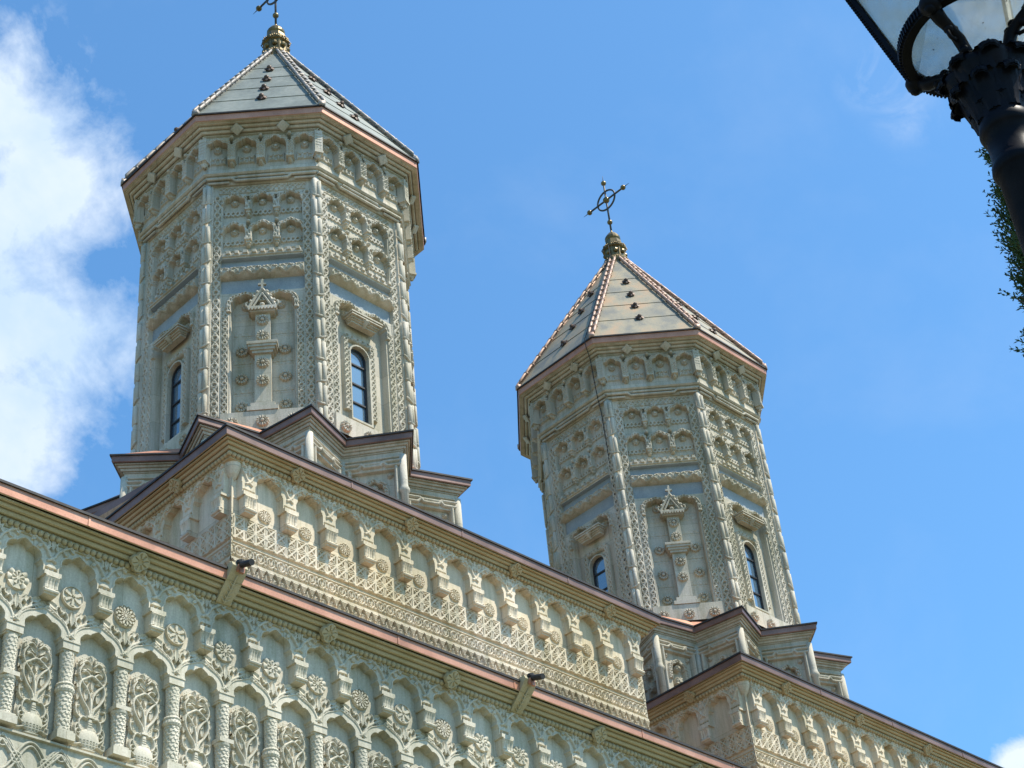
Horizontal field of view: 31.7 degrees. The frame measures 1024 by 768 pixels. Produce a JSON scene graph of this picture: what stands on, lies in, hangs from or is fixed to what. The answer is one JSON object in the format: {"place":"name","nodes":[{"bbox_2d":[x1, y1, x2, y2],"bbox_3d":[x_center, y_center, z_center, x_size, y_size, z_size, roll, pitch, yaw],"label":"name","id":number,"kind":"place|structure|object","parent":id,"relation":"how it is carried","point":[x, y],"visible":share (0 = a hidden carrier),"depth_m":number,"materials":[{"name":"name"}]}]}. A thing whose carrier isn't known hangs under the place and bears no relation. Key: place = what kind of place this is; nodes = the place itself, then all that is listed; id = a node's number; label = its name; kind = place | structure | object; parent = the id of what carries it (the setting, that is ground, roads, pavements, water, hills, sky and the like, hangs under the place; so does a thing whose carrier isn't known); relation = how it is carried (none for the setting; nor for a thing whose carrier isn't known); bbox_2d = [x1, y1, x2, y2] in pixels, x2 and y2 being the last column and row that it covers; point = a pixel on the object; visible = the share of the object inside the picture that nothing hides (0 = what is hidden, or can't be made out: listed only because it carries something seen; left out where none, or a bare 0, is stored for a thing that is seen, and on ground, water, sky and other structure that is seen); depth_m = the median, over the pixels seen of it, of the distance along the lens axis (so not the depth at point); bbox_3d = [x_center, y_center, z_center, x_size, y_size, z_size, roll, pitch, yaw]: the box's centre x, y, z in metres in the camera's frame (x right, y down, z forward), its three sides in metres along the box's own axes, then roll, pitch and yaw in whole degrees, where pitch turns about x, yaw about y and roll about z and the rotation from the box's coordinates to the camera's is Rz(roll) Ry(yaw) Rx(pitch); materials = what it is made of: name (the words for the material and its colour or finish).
{"place":"outdoors","nodes":[
{"label":"outdoors","id":0,"kind":"place"},
{"bbox_2d":[0,423,1002,767],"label":"church","id":1,"kind":"structure","parent":0,"point":[226,595],"depth_m":19.69,"materials":[{"name":"grey stone"}]},
{"bbox_2d":[81,0,472,526],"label":"church tower","id":2,"kind":"structure","parent":1,"relation":"on","point":[272,195],"depth_m":27.10,"materials":[{"name":"stone"}]},
{"bbox_2d":[170,365,180,438],"bbox_3d":[-4.839,0.264,26.186,0.033,1.332,0.330,27,-49,-36],"label":"window","id":3,"kind":"structure","parent":2,"relation":"in","point":[176,378],"depth_m":26.25,"materials":[{"name":"blue glass"}]},
{"bbox_2d":[351,349,367,422],"bbox_3d":[-2.250,0.035,26.257,0.330,1.332,0.033,27,-49,-36],"label":"window","id":4,"kind":"structure","parent":2,"relation":"in","point":[358,365],"depth_m":26.29,"materials":[{"name":"blue glass"}]},
{"bbox_2d":[515,176,852,701],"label":"church tower","id":5,"kind":"structure","parent":1,"relation":"on","point":[640,407],"depth_m":32.52,"materials":[{"name":"stone"}]},
{"bbox_2d":[593,557,607,591],"bbox_3d":[1.592,3.600,31.422,0.033,1.332,0.330,27,-49,-36],"label":"window","id":6,"kind":"structure","parent":5,"relation":"in","point":[599,574],"depth_m":31.66,"materials":[{"name":"blue glass"}]},
{"bbox_2d":[744,544,763,609],"bbox_3d":[4.181,3.370,31.492,0.330,1.332,0.033,27,-49,-36],"label":"window","id":7,"kind":"structure","parent":5,"relation":"in","point":[749,554],"depth_m":31.54,"materials":[{"name":"blue glass"}]},
{"bbox_2d":[0,0,1023,767],"label":"sky","id":8,"kind":"structure","parent":0,"point":[788,184],"materials":[{"name":"blue"}]},
{"bbox_2d":[845,0,1023,254],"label":"street lamp","id":9,"kind":"object","parent":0,"point":[980,86],"visible":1,"depth_m":5.46,"materials":[{"name":"black metal"}]},
{"bbox_2d":[975,147,1023,356],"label":"conifer tree","id":10,"kind":"object","parent":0,"point":[1013,246],"visible":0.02,"depth_m":10.49,"materials":[{"name":"green plant"}]}
]}

